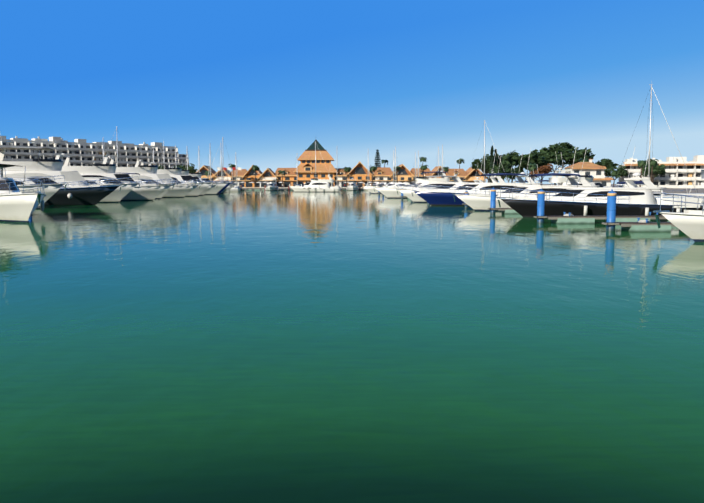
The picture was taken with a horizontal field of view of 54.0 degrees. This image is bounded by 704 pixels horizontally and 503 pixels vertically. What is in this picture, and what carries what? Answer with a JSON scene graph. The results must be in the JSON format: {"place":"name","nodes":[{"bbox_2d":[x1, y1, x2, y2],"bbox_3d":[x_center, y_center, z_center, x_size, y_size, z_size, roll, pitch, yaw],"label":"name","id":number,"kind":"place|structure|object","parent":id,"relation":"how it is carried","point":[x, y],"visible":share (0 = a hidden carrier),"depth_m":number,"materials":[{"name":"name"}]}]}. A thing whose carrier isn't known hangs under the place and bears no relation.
{"place":"outdoors","nodes":[
{"label":"outdoors","id":0,"kind":"place"},
{"bbox_2d":[0,136,188,167],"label":"apartment block","id":1,"kind":"structure","parent":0,"point":[81,152],"depth_m":355.36,"materials":[{"name":"white paint"}]},
{"bbox_2d":[196,167,455,186],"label":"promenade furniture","id":2,"kind":"object","parent":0,"point":[229,168],"visible":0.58,"depth_m":301.05,"materials":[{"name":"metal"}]},
{"bbox_2d":[0,190,703,502],"bbox_3d":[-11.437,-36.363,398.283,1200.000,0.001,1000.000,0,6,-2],"label":"water","id":3,"kind":"structure","parent":0,"point":[286,346],"depth_m":10.81,"materials":[{"name":"green liquid"}]},
{"bbox_2d":[0,164,46,222],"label":"yacht","id":4,"kind":"object","parent":3,"relation":"on","point":[16,205],"visible":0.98,"depth_m":47.47,"materials":[{"name":"white plastic"}]},
{"bbox_2d":[16,175,66,208],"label":"yacht","id":5,"kind":"object","parent":3,"relation":"on","point":[49,190],"visible":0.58,"depth_m":73.97,"materials":[{"name":"white plastic"}]},
{"bbox_2d":[3,176,121,205],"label":"yacht","id":6,"kind":"object","parent":3,"relation":"on","point":[87,195],"visible":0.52,"depth_m":85.98,"materials":[{"name":"black plastic"}]},
{"bbox_2d":[0,134,140,202],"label":"yacht","id":7,"kind":"object","parent":3,"relation":"on","point":[44,168],"visible":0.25,"depth_m":98.00,"materials":[{"name":"white plastic"}]},
{"bbox_2d":[39,153,173,200],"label":"yacht","id":8,"kind":"object","parent":3,"relation":"on","point":[145,192],"visible":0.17,"depth_m":110.72,"materials":[{"name":"white plastic"}]},
{"bbox_2d":[55,140,177,198],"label":"yacht","id":9,"kind":"object","parent":3,"relation":"on","point":[101,170],"visible":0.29,"depth_m":122.12,"materials":[{"name":"white plastic"}]},
{"bbox_2d":[106,126,126,166],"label":"sailboat","id":10,"kind":"object","parent":3,"relation":"on","point":[117,149],"visible":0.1,"depth_m":206.29,"materials":[{"name":"white metal"}]},
{"bbox_2d":[93,156,200,196],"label":"yacht","id":11,"kind":"object","parent":3,"relation":"on","point":[180,190],"visible":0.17,"depth_m":136.17,"materials":[{"name":"white plastic"}]},
{"bbox_2d":[103,144,212,195],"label":"yacht","id":12,"kind":"object","parent":3,"relation":"on","point":[147,172],"visible":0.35,"depth_m":147.16,"materials":[{"name":"white plastic"}]},
{"bbox_2d":[129,163,216,194],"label":"yacht","id":13,"kind":"object","parent":3,"relation":"on","point":[207,189],"visible":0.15,"depth_m":160.30,"materials":[{"name":"white plastic"}]},
{"bbox_2d":[135,149,228,194],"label":"yacht","id":14,"kind":"object","parent":3,"relation":"on","point":[174,173],"visible":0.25,"depth_m":171.22,"materials":[{"name":"white plastic"}]},
{"bbox_2d":[146,154,231,193],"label":"yacht","id":15,"kind":"object","parent":3,"relation":"on","point":[184,172],"visible":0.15,"depth_m":183.16,"materials":[{"name":"white plastic"}]},
{"bbox_2d":[169,162,236,192],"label":"yacht","id":16,"kind":"object","parent":3,"relation":"on","point":[199,175],"visible":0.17,"depth_m":207.05,"materials":[{"name":"white plastic"}]},
{"bbox_2d":[208,146,214,181],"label":"sailboat","id":17,"kind":"object","parent":3,"relation":"on","point":[210,170],"visible":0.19,"depth_m":242.30,"materials":[{"name":"white metal"}]},
{"bbox_2d":[202,182,233,192],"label":"yacht","id":18,"kind":"object","parent":3,"relation":"on","point":[226,188],"visible":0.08,"depth_m":195.45,"materials":[{"name":"white plastic"}]},
{"bbox_2d":[218,152,223,182],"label":"sailboat","id":19,"kind":"object","parent":3,"relation":"on","point":[221,166],"visible":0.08,"depth_m":242.84,"materials":[{"name":"white metal"}]},
{"bbox_2d":[207,137,239,191],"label":"sailboat","id":20,"kind":"object","parent":3,"relation":"on","point":[234,190],"visible":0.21,"depth_m":228.59,"materials":[{"name":"white plastic"}]},
{"bbox_2d":[232,158,241,190],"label":"sailboat","id":21,"kind":"object","parent":3,"relation":"on","point":[237,186],"visible":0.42,"depth_m":272.98,"materials":[{"name":"white plastic"}]},
{"bbox_2d":[265,170,278,190],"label":"yacht","id":22,"kind":"object","parent":3,"relation":"on","point":[272,186],"visible":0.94,"depth_m":271.13,"materials":[{"name":"white plastic"}]},
{"bbox_2d":[242,189,362,189],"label":"pontoon","id":23,"kind":"object","parent":3,"relation":"on","point":[279,189],"visible":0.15,"depth_m":279.74,"materials":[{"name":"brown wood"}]},
{"bbox_2d":[288,169,340,191],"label":"yacht","id":24,"kind":"object","parent":3,"relation":"on","point":[317,185],"visible":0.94,"depth_m":225.71,"materials":[{"name":"white plastic"}]},
{"bbox_2d":[304,141,333,185],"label":"sailboat","id":25,"kind":"object","parent":3,"relation":"on","point":[315,158],"visible":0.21,"depth_m":260.08,"materials":[{"name":"white metal"}]},
{"bbox_2d":[346,172,358,190],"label":"yacht","id":26,"kind":"object","parent":3,"relation":"on","point":[352,186],"visible":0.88,"depth_m":271.73,"materials":[{"name":"white plastic"}]},
{"bbox_2d":[363,151,371,190],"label":"sailboat","id":27,"kind":"object","parent":3,"relation":"on","point":[364,189],"visible":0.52,"depth_m":274.42,"materials":[{"name":"white plastic"}]},
{"bbox_2d":[362,169,418,193],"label":"yacht","id":28,"kind":"object","parent":3,"relation":"on","point":[371,189],"visible":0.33,"depth_m":187.45,"materials":[{"name":"white plastic"}]},
{"bbox_2d":[390,150,396,182],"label":"mast","id":29,"kind":"object","parent":3,"relation":"on","point":[393,166],"visible":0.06,"depth_m":273.38,"materials":[{"name":"white metal"}]},
{"bbox_2d":[391,146,397,182],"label":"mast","id":30,"kind":"object","parent":3,"relation":"on","point":[395,167],"visible":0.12,"depth_m":246.25,"materials":[{"name":"white metal"}]},
{"bbox_2d":[412,151,416,181],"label":"mast","id":31,"kind":"object","parent":3,"relation":"on","point":[415,171],"visible":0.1,"depth_m":274.57,"materials":[{"name":"white metal"}]},
{"bbox_2d":[415,151,419,176],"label":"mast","id":32,"kind":"object","parent":3,"relation":"on","point":[418,162],"visible":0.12,"depth_m":247.04,"materials":[{"name":"white metal"}]},
{"bbox_2d":[387,164,448,188],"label":"yacht","id":33,"kind":"object","parent":3,"relation":"on","point":[434,179],"visible":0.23,"depth_m":157.77,"materials":[{"name":"white plastic"}]},
{"bbox_2d":[373,160,487,197],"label":"yacht","id":34,"kind":"object","parent":3,"relation":"on","point":[389,192],"visible":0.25,"depth_m":128.45,"materials":[{"name":"white plastic"}]},
{"bbox_2d":[436,146,440,177],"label":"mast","id":35,"kind":"object","parent":3,"relation":"on","point":[438,161],"visible":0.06,"depth_m":274.19,"materials":[{"name":"white metal"}]},
{"bbox_2d":[441,144,443,170],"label":"sailboat","id":36,"kind":"object","parent":3,"relation":"on","point":[442,158],"visible":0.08,"depth_m":246.94,"materials":[{"name":"white metal"}]},
{"bbox_2d":[404,159,483,189],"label":"yacht","id":37,"kind":"object","parent":3,"relation":"on","point":[477,180],"visible":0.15,"depth_m":114.27,"materials":[{"name":"white plastic"}]},
{"bbox_2d":[396,152,534,202],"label":"yacht","id":38,"kind":"object","parent":3,"relation":"on","point":[415,197],"visible":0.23,"depth_m":98.94,"materials":[{"name":"white plastic"}]},
{"bbox_2d":[467,120,507,182],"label":"sailboat","id":39,"kind":"object","parent":3,"relation":"on","point":[484,152],"visible":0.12,"depth_m":174.53,"materials":[{"name":"white metal"}]},
{"bbox_2d":[410,149,566,205],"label":"yacht","id":40,"kind":"object","parent":3,"relation":"on","point":[438,198],"visible":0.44,"depth_m":84.45,"materials":[{"name":"white plastic"}]},
{"bbox_2d":[488,208,518,213],"bbox_3d":[20.164,-4.123,62.608,15.600,1.860,1.390,0,6,-2],"label":"finger","id":41,"kind":"object","parent":3,"relation":"on","point":[507,210],"visible":0.1,"depth_m":61.80},
{"bbox_2d":[452,147,625,210],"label":"yacht","id":42,"kind":"object","parent":3,"relation":"on","point":[478,202],"visible":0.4,"depth_m":67.67,"materials":[{"name":"white plastic"}]},
{"bbox_2d":[549,155,628,186],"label":"yacht","id":43,"kind":"object","parent":3,"relation":"on","point":[559,180],"visible":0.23,"depth_m":109.61,"materials":[{"name":"white plastic"}]},
{"bbox_2d":[496,142,703,216],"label":"yacht","id":44,"kind":"object","parent":3,"relation":"on","point":[633,199],"visible":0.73,"depth_m":53.97,"materials":[{"name":"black plastic"}]},
{"bbox_2d":[534,212,669,223],"bbox_3d":[20.463,-2.631,47.383,15.900,1.860,1.390,0,6,-2],"label":"finger","id":45,"kind":"object","parent":3,"relation":"on","point":[569,218],"visible":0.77,"depth_m":46.65},
{"bbox_2d":[602,218,679,231],"bbox_3d":[21.497,-1.853,39.448,14.300,1.860,1.390,0,6,-2],"label":"finger","id":46,"kind":"object","parent":3,"relation":"on","point":[646,225],"visible":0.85,"depth_m":38.68},
{"bbox_2d":[613,84,697,196],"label":"sailboat","id":47,"kind":"object","parent":3,"relation":"in","point":[656,194],"visible":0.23,"depth_m":89.49,"materials":[{"name":"white plastic"}]},
{"bbox_2d":[653,193,703,241],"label":"yacht","id":48,"kind":"object","parent":3,"relation":"on","point":[690,223],"visible":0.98,"depth_m":31.47,"materials":[{"name":"white plastic"}]},
{"bbox_2d":[679,170,703,208],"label":"yacht","id":49,"kind":"object","parent":3,"relation":"on","point":[699,194],"visible":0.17,"depth_m":65.38,"materials":[{"name":"white plastic"}]},
{"bbox_2d":[0,0,703,183],"label":"sky","id":50,"kind":"structure","parent":0,"point":[272,79],"materials":[{"name":"blue"}]},
{"bbox_2d":[242,187,678,194],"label":"quay walls","id":51,"kind":"structure","parent":0,"point":[341,188],"depth_m":297.78,"materials":[{"name":"stone"}]},
{"bbox_2d":[536,184,703,192],"bbox_3d":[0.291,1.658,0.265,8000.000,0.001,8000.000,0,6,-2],"label":"ground","id":52,"kind":"structure","parent":0,"point":[677,190],"depth_m":173.86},
{"bbox_2d":[179,163,197,172],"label":"tree","id":53,"kind":"object","parent":52,"relation":"on","point":[191,169],"visible":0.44,"depth_m":317.85,"materials":[{"name":"green plant"}]},
{"bbox_2d":[251,165,259,186],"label":"palm","id":54,"kind":"object","parent":52,"relation":"on","point":[255,168],"visible":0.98,"depth_m":303.40,"materials":[{"name":"green plant"}]},
{"bbox_2d":[278,170,285,183],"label":"palm","id":55,"kind":"object","parent":52,"relation":"on","point":[281,172],"visible":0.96,"depth_m":304.91,"materials":[{"name":"green plant"}]},
{"bbox_2d":[294,140,337,186],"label":"pyramid building","id":56,"kind":"structure","parent":52,"relation":"on","point":[305,168],"depth_m":313.50,"materials":[{"name":"paint"}]},
{"bbox_2d":[198,162,486,186],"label":"buildings","id":57,"kind":"structure","parent":52,"relation":"on","point":[385,174],"depth_m":315.21,"materials":[{"name":"paint"}]},
{"bbox_2d":[344,167,350,186],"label":"palm","id":58,"kind":"object","parent":52,"relation":"on","point":[347,169],"visible":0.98,"depth_m":304.65,"materials":[{"name":"green plant"}]},
{"bbox_2d":[369,166,376,185],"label":"palm","id":59,"kind":"object","parent":52,"relation":"on","point":[373,168],"visible":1,"depth_m":304.56,"materials":[{"name":"green plant"}]},
{"bbox_2d":[374,149,380,166],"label":"norfolk pine","id":60,"kind":"object","parent":52,"relation":"on","point":[377,157],"visible":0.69,"depth_m":342.15,"materials":[{"name":"green plant"}]},
{"bbox_2d":[394,166,400,182],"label":"palm","id":61,"kind":"object","parent":52,"relation":"on","point":[399,168],"visible":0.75,"depth_m":305.89,"materials":[{"name":"green plant"}]},
{"bbox_2d":[420,165,426,175],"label":"palm","id":62,"kind":"object","parent":52,"relation":"on","point":[424,167],"visible":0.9,"depth_m":304.17,"materials":[{"name":"green plant"}]},
{"bbox_2d":[420,157,426,164],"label":"palm","id":63,"kind":"object","parent":52,"relation":"on","point":[423,159],"visible":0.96,"depth_m":344.82,"materials":[{"name":"green plant"}]},
{"bbox_2d":[456,158,464,168],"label":"palm","id":64,"kind":"object","parent":52,"relation":"on","point":[460,161],"visible":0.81,"depth_m":342.85,"materials":[{"name":"green plant"}]},
{"bbox_2d":[471,157,489,176],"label":"stone pine","id":65,"kind":"object","parent":52,"relation":"on","point":[478,162],"visible":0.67,"depth_m":261.57,"materials":[{"name":"green plant"}]},
{"bbox_2d":[488,146,495,182],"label":"cypress","id":66,"kind":"object","parent":52,"relation":"on","point":[491,162],"visible":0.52,"depth_m":257.30,"materials":[{"name":"green plant"}]},
{"bbox_2d":[494,149,498,181],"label":"cypress","id":67,"kind":"object","parent":52,"relation":"on","point":[496,159],"visible":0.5,"depth_m":258.31,"materials":[{"name":"green plant"}]},
{"bbox_2d":[489,160,509,176],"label":"tree","id":68,"kind":"object","parent":52,"relation":"on","point":[500,168],"visible":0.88,"depth_m":244.18,"materials":[{"name":"green plant"}]},
{"bbox_2d":[494,154,516,181],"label":"stone pine","id":69,"kind":"object","parent":52,"relation":"on","point":[511,160],"visible":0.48,"depth_m":261.60,"materials":[{"name":"green plant"}]},
{"bbox_2d":[499,167,520,182],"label":"tree","id":70,"kind":"object","parent":52,"relation":"on","point":[514,171],"visible":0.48,"depth_m":256.52,"materials":[{"name":"green plant"}]},
{"bbox_2d":[502,150,519,182],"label":"stone pine","id":71,"kind":"object","parent":52,"relation":"on","point":[515,154],"visible":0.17,"depth_m":269.50,"materials":[{"name":"green plant"}]},
{"bbox_2d":[516,163,538,180],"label":"stone pine","id":72,"kind":"object","parent":52,"relation":"on","point":[520,167],"visible":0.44,"depth_m":263.67,"materials":[{"name":"green plant"}]},
{"bbox_2d":[517,152,544,178],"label":"stone pine","id":73,"kind":"object","parent":52,"relation":"on","point":[533,158],"visible":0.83,"depth_m":261.44,"materials":[{"name":"green plant"}]},
{"bbox_2d":[527,163,536,179],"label":"palm tree","id":74,"kind":"object","parent":52,"relation":"on","point":[532,167],"visible":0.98,"depth_m":213.32,"materials":[{"name":"green plant"}]},
{"bbox_2d":[529,164,553,184],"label":"tree","id":75,"kind":"object","parent":52,"relation":"on","point":[546,169],"visible":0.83,"depth_m":254.66,"materials":[{"name":"plant"}]},
{"bbox_2d":[530,147,555,184],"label":"stone pine","id":76,"kind":"object","parent":52,"relation":"on","point":[542,150],"visible":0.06,"depth_m":267.40,"materials":[{"name":"green plant"}]},
{"bbox_2d":[540,149,565,184],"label":"stone pine","id":77,"kind":"object","parent":52,"relation":"on","point":[558,160],"visible":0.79,"depth_m":263.92,"materials":[{"name":"green plant"}]},
{"bbox_2d":[548,142,578,169],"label":"stone pine","id":78,"kind":"object","parent":52,"relation":"on","point":[565,147],"visible":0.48,"depth_m":269.43,"materials":[{"name":"green plant"}]},
{"bbox_2d":[563,147,594,165],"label":"stone pine","id":79,"kind":"object","parent":52,"relation":"on","point":[579,154],"visible":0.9,"depth_m":263.17,"materials":[{"name":"green plant"}]},
{"bbox_2d":[564,159,612,186],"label":"villa","id":80,"kind":"object","parent":52,"relation":"on","point":[596,171],"visible":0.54,"depth_m":187.00,"materials":[{"name":"white paint"}]},
{"bbox_2d":[595,158,618,176],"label":"stone pine","id":81,"kind":"object","parent":52,"relation":"on","point":[605,162],"visible":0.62,"depth_m":266.12,"materials":[{"name":"green plant"}]},
{"bbox_2d":[603,164,628,184],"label":"tree","id":82,"kind":"object","parent":52,"relation":"on","point":[621,172],"visible":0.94,"depth_m":257.99,"materials":[{"name":"green plant"}]},
{"bbox_2d":[637,160,648,186],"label":"palm tree","id":83,"kind":"object","parent":52,"relation":"on","point":[640,163],"visible":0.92,"depth_m":196.67,"materials":[{"name":"green plant"}]},
{"bbox_2d":[647,159,658,181],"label":"palm tree","id":84,"kind":"object","parent":52,"relation":"on","point":[653,162],"visible":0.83,"depth_m":215.51,"materials":[{"name":"green plant"}]},
{"bbox_2d":[642,163,665,182],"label":"tree","id":85,"kind":"object","parent":52,"relation":"on","point":[657,169],"visible":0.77,"depth_m":239.91,"materials":[{"name":"green plant"}]},
{"bbox_2d":[643,162,665,181],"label":"tree","id":86,"kind":"object","parent":52,"relation":"on","point":[657,174],"visible":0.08,"depth_m":253.75,"materials":[{"name":"green plant"}]},
{"bbox_2d":[618,155,703,187],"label":"building","id":87,"kind":"structure","parent":52,"relation":"on","point":[676,173],"depth_m":258.25,"materials":[{"name":"paint"}]},
{"label":"sea bed","id":88,"kind":"structure","parent":0,"visible":0},
{"bbox_2d":[490,187,495,213],"bbox_3d":[12.747,-3.112,62.489,0.744,5.350,0.725,0,6,-2],"label":"pile","id":89,"kind":"object","parent":88,"relation":"on","point":[493,199],"visible":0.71,"depth_m":62.16,"materials":[{"name":"blue metal"}]},
{"bbox_2d":[537,189,544,222],"bbox_3d":[12.896,-1.619,47.259,0.744,5.350,0.725,0,6,-2],"label":"pile","id":90,"kind":"object","parent":88,"relation":"on","point":[541,202],"visible":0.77,"depth_m":46.93,"materials":[{"name":"blue metal"}]},
{"bbox_2d":[604,190,617,230],"bbox_3d":[14.730,-0.843,39.348,0.744,5.350,0.725,0,6,-2],"label":"pile","id":91,"kind":"object","parent":88,"relation":"on","point":[611,205],"visible":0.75,"depth_m":39.02,"materials":[{"name":"blue metal"}]}
]}

